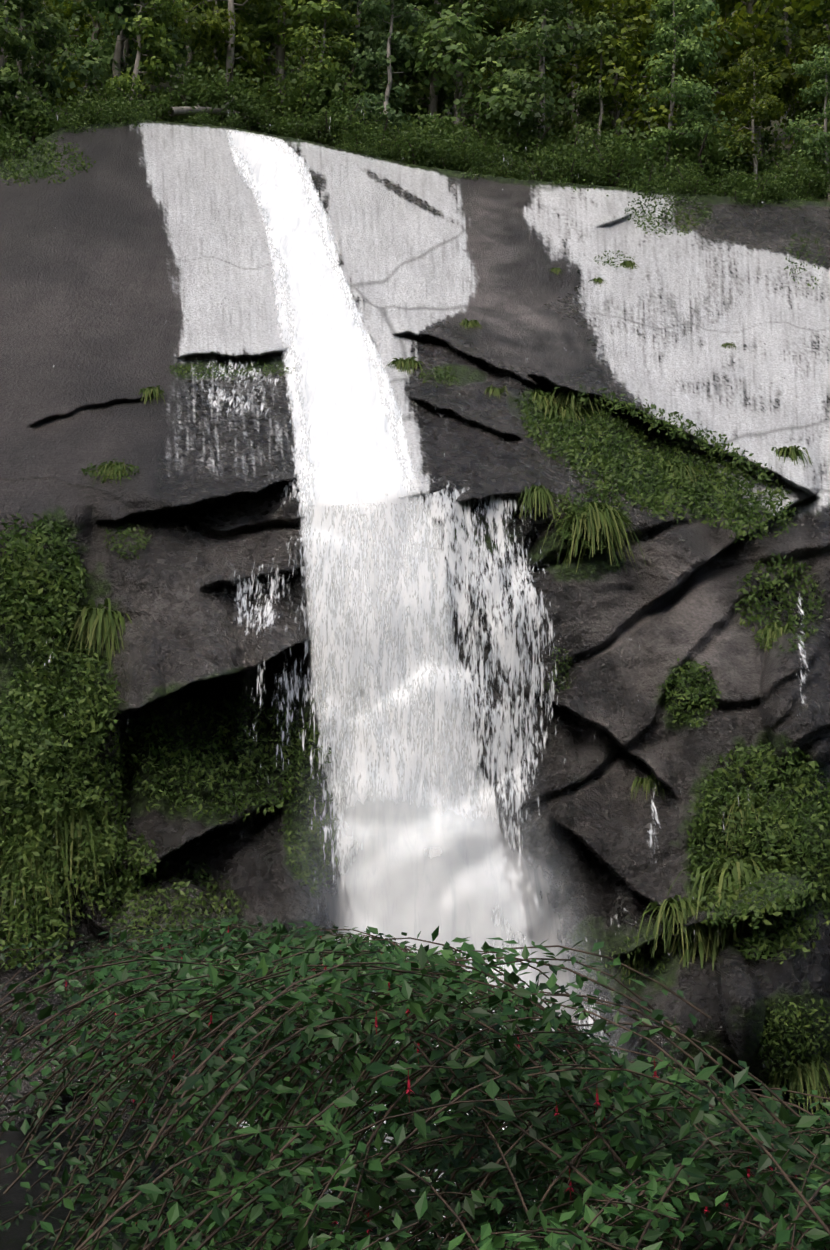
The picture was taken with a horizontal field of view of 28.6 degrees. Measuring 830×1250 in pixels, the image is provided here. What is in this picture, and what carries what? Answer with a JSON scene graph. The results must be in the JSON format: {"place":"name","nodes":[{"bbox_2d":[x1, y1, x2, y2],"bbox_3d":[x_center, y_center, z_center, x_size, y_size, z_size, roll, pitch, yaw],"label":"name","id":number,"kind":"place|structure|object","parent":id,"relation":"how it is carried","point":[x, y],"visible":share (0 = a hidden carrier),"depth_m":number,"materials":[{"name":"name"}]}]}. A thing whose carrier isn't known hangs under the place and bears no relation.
{"place":"outdoors","nodes":[
{"label":"outdoors","id":0,"kind":"place"},
{"bbox_2d":[189,111,610,1113],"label":"water","id":1,"kind":"structure","parent":0,"point":[351,443],"depth_m":64.22,"materials":[{"name":"white liquid"}]},
{"bbox_2d":[0,1117,829,1249],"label":"pool water","id":2,"kind":"structure","parent":0,"point":[15,1236],"depth_m":38.35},
{"bbox_2d":[217,130,653,1126],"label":"water mist","id":3,"kind":"structure","parent":2,"relation":"on","point":[435,904],"depth_m":51.60,"materials":[{"name":"white liquid"}]},
{"bbox_2d":[7,10,829,201],"bbox_3d":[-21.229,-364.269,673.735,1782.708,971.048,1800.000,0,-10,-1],"label":"terrain","id":4,"kind":"structure","parent":0,"point":[166,84],"depth_m":131.59,"materials":[{"name":"green plant"}]},
{"bbox_2d":[0,128,32,162],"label":"shrub","id":5,"kind":"object","parent":4,"relation":"on","point":[8,151],"visible":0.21,"depth_m":83.31,"materials":[{"name":"green plant"}]},
{"bbox_2d":[0,1,45,94],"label":"forest tree","id":6,"kind":"object","parent":4,"relation":"on","point":[12,66],"visible":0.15,"depth_m":94.61,"materials":[{"name":"green plant"}]},
{"bbox_2d":[0,0,57,135],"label":"forest tree","id":7,"kind":"object","parent":4,"relation":"on","point":[8,80],"visible":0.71,"depth_m":86.08,"materials":[{"name":"green plant"}]},
{"bbox_2d":[0,86,77,150],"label":"shrub","id":8,"kind":"object","parent":4,"relation":"on","point":[31,135],"visible":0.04,"depth_m":85.83,"materials":[{"name":"green plant"}]},
{"bbox_2d":[0,67,83,146],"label":"shrub","id":9,"kind":"object","parent":4,"relation":"on","point":[31,94],"visible":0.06,"depth_m":86.69,"materials":[{"name":"green plant"}]},
{"bbox_2d":[3,0,93,114],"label":"forest tree","id":10,"kind":"object","parent":4,"relation":"on","point":[37,73],"visible":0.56,"depth_m":91.20,"materials":[{"name":"green plant"}]},
{"bbox_2d":[9,0,112,108],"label":"forest tree","id":11,"kind":"object","parent":4,"relation":"on","point":[77,33],"visible":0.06,"depth_m":108.00,"materials":[{"name":"green plant"}]},
{"bbox_2d":[42,107,103,136],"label":"shrub","id":12,"kind":"object","parent":4,"relation":"on","point":[68,123],"visible":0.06,"depth_m":86.07,"materials":[{"name":"green plant"}]},
{"bbox_2d":[48,89,120,125],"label":"shrub","id":13,"kind":"object","parent":4,"relation":"on","point":[88,108],"visible":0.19,"depth_m":87.70,"materials":[{"name":"green plant"}]},
{"bbox_2d":[37,0,142,108],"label":"forest tree","id":14,"kind":"object","parent":4,"relation":"on","point":[92,23],"visible":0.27,"depth_m":102.91,"materials":[{"name":"green plant"}]},
{"bbox_2d":[68,70,159,115],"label":"shrub","id":15,"kind":"object","parent":4,"relation":"on","point":[103,93],"visible":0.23,"depth_m":92.96,"materials":[{"name":"green plant"}]},
{"bbox_2d":[53,0,184,101],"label":"forest tree","id":16,"kind":"object","parent":4,"relation":"on","point":[102,45],"visible":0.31,"depth_m":100.97,"materials":[{"name":"green plant"}]},
{"bbox_2d":[102,101,147,127],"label":"shrub","id":17,"kind":"object","parent":4,"relation":"on","point":[130,117],"visible":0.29,"depth_m":88.68,"materials":[{"name":"green plant"}]},
{"bbox_2d":[49,0,202,95],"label":"forest tree","id":18,"kind":"object","parent":4,"relation":"on","point":[122,12],"visible":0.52,"depth_m":95.98,"materials":[{"name":"green plant"}]},
{"bbox_2d":[100,88,155,121],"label":"shrub","id":19,"kind":"object","parent":4,"relation":"on","point":[144,112],"visible":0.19,"depth_m":89.75,"materials":[{"name":"green plant"}]},
{"bbox_2d":[105,0,205,107],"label":"forest tree","id":20,"kind":"object","parent":4,"relation":"on","point":[126,79],"visible":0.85,"depth_m":93.71,"materials":[{"name":"green plant"}]},
{"bbox_2d":[133,87,187,122],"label":"shrub","id":21,"kind":"object","parent":4,"relation":"on","point":[162,108],"visible":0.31,"depth_m":92.32,"materials":[{"name":"green plant"}]},
{"bbox_2d":[142,44,241,122],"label":"shrub","id":22,"kind":"object","parent":4,"relation":"on","point":[186,81],"visible":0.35,"depth_m":94.01,"materials":[{"name":"green plant"}]},
{"bbox_2d":[163,0,224,78],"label":"forest tree","id":23,"kind":"object","parent":4,"relation":"on","point":[179,34],"visible":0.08,"depth_m":112.14,"materials":[{"name":"green plant"}]},
{"bbox_2d":[168,98,265,127],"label":"dead log","id":24,"kind":"object","parent":4,"relation":"on","point":[177,111],"visible":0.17,"depth_m":93.20,"materials":[{"name":"grey wood"}]},
{"bbox_2d":[175,56,272,126],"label":"shrub","id":25,"kind":"object","parent":4,"relation":"on","point":[224,100],"visible":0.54,"depth_m":94.67,"materials":[{"name":"green plant"}]},
{"bbox_2d":[164,0,296,117],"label":"forest tree","id":26,"kind":"object","parent":4,"relation":"on","point":[223,32],"visible":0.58,"depth_m":98.46,"materials":[{"name":"green plant"}]},
{"bbox_2d":[173,0,294,90],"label":"forest tree","id":27,"kind":"object","parent":4,"relation":"on","point":[217,59],"visible":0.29,"depth_m":103.60,"materials":[{"name":"green plant"}]},
{"bbox_2d":[168,0,307,84],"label":"forest tree","id":28,"kind":"object","parent":4,"relation":"on","point":[197,53],"visible":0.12,"depth_m":108.37,"materials":[{"name":"green plant"}]},
{"bbox_2d":[207,61,281,118],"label":"shrub","id":29,"kind":"object","parent":4,"relation":"on","point":[251,97],"visible":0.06,"depth_m":97.74,"materials":[{"name":"green plant"}]},
{"bbox_2d":[220,92,279,130],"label":"shrub","id":30,"kind":"object","parent":4,"relation":"on","point":[240,108],"visible":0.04,"depth_m":95.91,"materials":[{"name":"green plant"}]},
{"bbox_2d":[223,97,277,131],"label":"shrub","id":31,"kind":"object","parent":4,"relation":"on","point":[256,114],"visible":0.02,"depth_m":95.49,"materials":[{"name":"green plant"}]},
{"bbox_2d":[194,0,344,112],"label":"forest tree","id":32,"kind":"object","parent":4,"relation":"on","point":[296,19],"visible":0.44,"depth_m":101.37,"materials":[{"name":"green plant"}]},
{"bbox_2d":[240,50,355,129],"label":"shrub","id":33,"kind":"object","parent":4,"relation":"on","point":[290,83],"visible":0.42,"depth_m":98.12,"materials":[{"name":"green plant"}]},
{"bbox_2d":[272,105,323,141],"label":"shrub","id":34,"kind":"object","parent":4,"relation":"on","point":[299,133],"depth_m":95.47,"materials":[{"name":"green plant"}]},
{"bbox_2d":[285,42,332,78],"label":"forest tree","id":35,"kind":"object","parent":4,"relation":"on","point":[302,59],"visible":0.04,"depth_m":133.83,"materials":[{"name":"green plant"}]},
{"bbox_2d":[273,0,366,127],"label":"forest tree","id":36,"kind":"object","parent":4,"relation":"on","point":[337,44],"visible":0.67,"depth_m":99.05,"materials":[{"name":"green plant"}]},
{"bbox_2d":[301,108,348,146],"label":"shrub","id":37,"kind":"object","parent":4,"relation":"on","point":[318,127],"depth_m":95.98,"materials":[{"name":"green plant"}]},
{"bbox_2d":[273,50,387,141],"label":"shrub","id":38,"kind":"object","parent":4,"relation":"on","point":[337,90],"visible":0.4,"depth_m":97.84,"materials":[{"name":"green plant"}]},
{"bbox_2d":[303,90,381,146],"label":"shrub","id":39,"kind":"object","parent":4,"relation":"on","point":[343,117],"visible":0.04,"depth_m":95.65,"materials":[{"name":"green plant"}]},
{"bbox_2d":[286,0,405,103],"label":"forest tree","id":40,"kind":"object","parent":4,"relation":"on","point":[339,33],"visible":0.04,"depth_m":105.96,"materials":[{"name":"green plant"}]},
{"bbox_2d":[299,0,414,98],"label":"forest tree","id":41,"kind":"object","parent":4,"relation":"on","point":[362,36],"visible":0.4,"depth_m":102.30,"materials":[{"name":"green plant"}]},
{"bbox_2d":[329,110,392,156],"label":"shrub","id":42,"kind":"object","parent":4,"relation":"on","point":[360,135],"visible":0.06,"depth_m":94.51,"materials":[{"name":"green plant"}]},
{"bbox_2d":[349,111,407,155],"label":"shrub","id":43,"kind":"object","parent":4,"relation":"on","point":[388,133],"depth_m":96.09,"materials":[{"name":"green plant"}]},
{"bbox_2d":[328,0,434,156],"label":"forest tree","id":44,"kind":"object","parent":4,"relation":"on","point":[391,45],"visible":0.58,"depth_m":99.53,"materials":[{"name":"green plant"}]},
{"bbox_2d":[0,120,829,1124],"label":"rock face","id":45,"kind":"object","parent":4,"relation":"on","point":[124,248],"visible":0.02,"depth_m":60.50},
{"bbox_2d":[2,111,826,1122],"bbox_3d":[1.763,-8.018,70.163,51.698,53.864,44.533,0,-10,-1],"label":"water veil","id":46,"kind":"object","parent":45,"relation":"on","point":[332,543],"visible":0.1,"depth_m":55.20,"materials":[{"name":"white liquid"}]},
{"bbox_2d":[0,139,829,1115],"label":"rock plants","id":47,"kind":"object","parent":45,"relation":"on","point":[50,839],"visible":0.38,"depth_m":53.98,"materials":[{"name":"green plant"}]},
{"bbox_2d":[0,915,829,1249],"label":"fuchsia bush","id":48,"kind":"object","parent":4,"relation":"on","point":[584,1141],"visible":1,"depth_m":5.03,"materials":[{"name":"green plant"}]},
{"bbox_2d":[364,0,466,114],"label":"forest tree","id":49,"kind":"object","parent":4,"relation":"on","point":[426,73],"visible":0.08,"depth_m":106.16,"materials":[{"name":"green plant"}]},
{"bbox_2d":[346,0,492,136],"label":"forest tree","id":50,"kind":"object","parent":4,"relation":"on","point":[429,101],"visible":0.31,"depth_m":103.83,"materials":[{"name":"green plant"}]},
{"bbox_2d":[378,105,460,166],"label":"shrub","id":51,"kind":"object","parent":4,"relation":"on","point":[416,141],"visible":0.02,"depth_m":94.68,"materials":[{"name":"green plant"}]},
{"bbox_2d":[401,137,450,168],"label":"shrub","id":52,"kind":"object","parent":4,"relation":"on","point":[427,156],"depth_m":94.91,"materials":[{"name":"green plant"}]},
{"bbox_2d":[392,104,468,147],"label":"shrub","id":53,"kind":"object","parent":4,"relation":"on","point":[429,125],"depth_m":98.81,"materials":[{"name":"green plant"}]},
{"bbox_2d":[413,104,485,148],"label":"shrub","id":54,"kind":"object","parent":4,"relation":"on","point":[460,124],"depth_m":98.82,"materials":[{"name":"green plant"}]},
{"bbox_2d":[418,136,481,170],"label":"shrub","id":55,"kind":"object","parent":4,"relation":"on","point":[445,162],"depth_m":95.15,"materials":[{"name":"green plant"}]},
{"bbox_2d":[425,117,494,170],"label":"shrub","id":56,"kind":"object","parent":4,"relation":"on","point":[463,137],"depth_m":96.63,"materials":[{"name":"green plant"}]},
{"bbox_2d":[442,143,493,173],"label":"shrub","id":57,"kind":"object","parent":4,"relation":"on","point":[477,161],"depth_m":95.55,"materials":[{"name":"green plant"}]},
{"bbox_2d":[377,0,571,139],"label":"forest tree","id":58,"kind":"object","parent":4,"relation":"on","point":[451,67],"visible":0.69,"depth_m":100.60,"materials":[{"name":"green plant"}]},
{"bbox_2d":[464,130,518,172],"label":"shrub","id":59,"kind":"object","parent":4,"relation":"on","point":[488,148],"depth_m":96.78,"materials":[{"name":"green plant"}]},
{"bbox_2d":[480,160,524,179],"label":"shrub","id":60,"kind":"object","parent":4,"relation":"on","point":[495,170],"depth_m":95.97,"materials":[{"name":"green plant"}]},
{"bbox_2d":[483,143,530,179],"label":"shrub","id":61,"kind":"object","parent":4,"relation":"on","point":[513,159],"depth_m":97.30,"materials":[{"name":"green plant"}]},
{"bbox_2d":[466,111,550,166],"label":"shrub","id":62,"kind":"object","parent":4,"relation":"on","point":[490,128],"depth_m":99.48,"materials":[{"name":"green plant"}]},
{"bbox_2d":[459,0,571,143],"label":"forest tree","id":63,"kind":"object","parent":4,"relation":"on","point":[497,25],"visible":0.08,"depth_m":104.98,"materials":[{"name":"green plant"}]},
{"bbox_2d":[476,116,555,165],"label":"shrub","id":64,"kind":"object","parent":4,"relation":"on","point":[511,133],"depth_m":99.12,"materials":[{"name":"green plant"}]},
{"bbox_2d":[458,0,602,166],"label":"forest tree","id":65,"kind":"object","parent":4,"relation":"on","point":[541,84],"visible":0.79,"depth_m":100.17,"materials":[{"name":"green plant"}]},
{"bbox_2d":[484,113,584,166],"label":"shrub","id":66,"kind":"object","parent":4,"relation":"on","point":[537,142],"depth_m":99.30,"materials":[{"name":"green plant"}]},
{"bbox_2d":[507,147,573,181],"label":"shrub","id":67,"kind":"object","parent":4,"relation":"on","point":[534,173],"depth_m":95.78,"materials":[{"name":"green plant"}]},
{"bbox_2d":[539,155,586,183],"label":"shrub","id":68,"kind":"object","parent":4,"relation":"on","point":[557,168],"depth_m":95.70,"materials":[{"name":"green plant"}]},
{"bbox_2d":[527,128,601,181],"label":"shrub","id":69,"kind":"object","parent":4,"relation":"on","point":[573,147],"depth_m":96.64,"materials":[{"name":"green plant"}]},
{"bbox_2d":[542,142,609,184],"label":"shrub","id":70,"kind":"object","parent":4,"relation":"on","point":[580,169],"visible":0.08,"depth_m":95.48,"materials":[{"name":"green plant"}]},
{"bbox_2d":[512,0,655,156],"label":"forest tree","id":71,"kind":"object","parent":4,"relation":"on","point":[565,122],"visible":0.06,"depth_m":110.40,"materials":[{"name":"green plant"}]},
{"bbox_2d":[554,12,629,154],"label":"forest tree","id":72,"kind":"object","parent":4,"relation":"on","point":[595,94],"visible":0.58,"depth_m":101.46,"materials":[{"name":"green plant"}]},
{"bbox_2d":[565,122,665,172],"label":"shrub","id":73,"kind":"object","parent":4,"relation":"on","point":[627,131],"depth_m":99.40,"materials":[{"name":"green plant"}]},
{"bbox_2d":[580,130,656,186],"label":"shrub","id":74,"kind":"object","parent":4,"relation":"on","point":[613,171],"visible":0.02,"depth_m":96.06,"materials":[{"name":"green plant"}]},
{"bbox_2d":[545,0,692,143],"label":"forest tree","id":75,"kind":"object","parent":4,"relation":"on","point":[581,25],"visible":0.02,"depth_m":114.11,"materials":[{"name":"green plant"}]},
{"bbox_2d":[581,116,666,185],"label":"shrub","id":76,"kind":"object","parent":4,"relation":"on","point":[632,152],"depth_m":97.34,"materials":[{"name":"green plant"}]},
{"bbox_2d":[538,0,711,153],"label":"forest tree","id":77,"kind":"object","parent":4,"relation":"on","point":[616,83],"visible":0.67,"depth_m":102.88,"materials":[{"name":"green plant"}]},
{"bbox_2d":[615,162,677,197],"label":"shrub","id":78,"kind":"object","parent":4,"relation":"on","point":[649,185],"visible":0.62,"depth_m":94.41,"materials":[{"name":"green plant"}]},
{"bbox_2d":[622,0,714,161],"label":"forest tree","id":79,"kind":"object","parent":4,"relation":"on","point":[637,47],"visible":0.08,"depth_m":109.12,"materials":[{"name":"green plant"}]},
{"bbox_2d":[629,0,718,176],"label":"forest tree","id":80,"kind":"object","parent":4,"relation":"on","point":[690,12],"visible":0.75,"depth_m":100.52,"materials":[{"name":"green plant"}]},
{"bbox_2d":[643,155,705,190],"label":"shrub","id":81,"kind":"object","parent":4,"relation":"on","point":[671,171],"depth_m":96.13,"materials":[{"name":"green plant"}]},
{"bbox_2d":[639,127,720,174],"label":"shrub","id":82,"kind":"object","parent":4,"relation":"on","point":[670,151],"depth_m":100.06,"materials":[{"name":"green plant"}]},
{"bbox_2d":[638,0,743,160],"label":"forest tree","id":83,"kind":"object","parent":4,"relation":"on","point":[693,67],"visible":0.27,"depth_m":104.28,"materials":[{"name":"green plant"}]},
{"bbox_2d":[666,159,727,196],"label":"shrub","id":84,"kind":"object","parent":4,"relation":"on","point":[690,175],"visible":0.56,"depth_m":95.09,"materials":[{"name":"green plant"}]},
{"bbox_2d":[659,104,766,191],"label":"shrub","id":85,"kind":"object","parent":4,"relation":"on","point":[709,150],"depth_m":99.64,"materials":[{"name":"green plant"}]},
{"bbox_2d":[668,0,782,126],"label":"forest tree","id":86,"kind":"object","parent":4,"relation":"on","point":[715,74],"visible":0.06,"depth_m":116.51,"materials":[{"name":"green plant"}]},
{"bbox_2d":[680,136,773,187],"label":"shrub","id":87,"kind":"object","parent":4,"relation":"on","point":[733,158],"depth_m":99.86,"materials":[{"name":"green plant"}]},
{"bbox_2d":[707,163,757,195],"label":"shrub","id":88,"kind":"object","parent":4,"relation":"on","point":[718,187],"visible":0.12,"depth_m":96.23,"materials":[{"name":"green plant"}]},
{"bbox_2d":[712,46,784,185],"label":"forest tree","id":89,"kind":"object","parent":4,"relation":"on","point":[757,84],"visible":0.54,"depth_m":99.96,"materials":[{"name":"green plant"}]},
{"bbox_2d":[720,173,779,208],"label":"shrub","id":90,"kind":"object","parent":4,"relation":"on","point":[745,196],"visible":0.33,"depth_m":94.80,"materials":[{"name":"green plant"}]},
{"bbox_2d":[676,0,829,164],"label":"forest tree","id":91,"kind":"object","parent":4,"relation":"on","point":[738,28],"visible":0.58,"depth_m":107.12,"materials":[{"name":"green plant"}]},
{"bbox_2d":[724,140,782,179],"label":"shrub","id":92,"kind":"object","parent":4,"relation":"on","point":[763,168],"depth_m":100.73,"materials":[{"name":"green plant"}]},
{"bbox_2d":[717,0,797,168],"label":"forest tree","id":93,"kind":"object","parent":4,"relation":"on","point":[768,138],"visible":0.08,"depth_m":112.31,"materials":[{"name":"green plant"}]},
{"bbox_2d":[732,164,796,203],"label":"shrub","id":94,"kind":"object","parent":4,"relation":"on","point":[771,188],"visible":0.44,"depth_m":95.40,"materials":[{"name":"green plant"}]},
{"bbox_2d":[755,175,800,204],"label":"shrub","id":95,"kind":"object","parent":4,"relation":"on","point":[785,196],"visible":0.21,"depth_m":95.52,"materials":[{"name":"green plant"}]},
{"bbox_2d":[741,0,828,149],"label":"forest tree","id":96,"kind":"object","parent":4,"relation":"on","point":[785,16],"visible":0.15,"depth_m":116.47,"materials":[{"name":"green plant"}]},
{"bbox_2d":[762,155,814,199],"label":"shrub","id":97,"kind":"object","parent":4,"relation":"on","point":[792,185],"depth_m":97.33,"materials":[{"name":"green plant"}]},
{"bbox_2d":[759,139,829,201],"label":"shrub","id":98,"kind":"object","parent":4,"relation":"on","point":[797,165],"depth_m":98.67,"materials":[{"name":"green plant"}]},
{"bbox_2d":[759,134,829,196],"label":"shrub","id":99,"kind":"object","parent":4,"relation":"on","point":[797,145],"depth_m":101.00,"materials":[{"name":"green plant"}]},
{"bbox_2d":[767,156,829,200],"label":"shrub","id":100,"kind":"object","parent":4,"relation":"on","point":[814,188],"depth_m":98.96,"materials":[{"name":"green plant"}]},
{"bbox_2d":[769,1,829,164],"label":"forest tree","id":101,"kind":"object","parent":4,"relation":"on","point":[818,32],"visible":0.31,"depth_m":112.61,"materials":[{"name":"green plant"}]},
{"bbox_2d":[774,43,829,199],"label":"forest tree","id":102,"kind":"object","parent":4,"relation":"on","point":[820,72],"visible":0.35,"depth_m":101.57,"materials":[{"name":"green plant"}]},
{"bbox_2d":[775,0,829,161],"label":"forest tree","id":103,"kind":"object","parent":4,"relation":"on","point":[823,6],"visible":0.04,"depth_m":109.02,"materials":[{"name":"green plant"}]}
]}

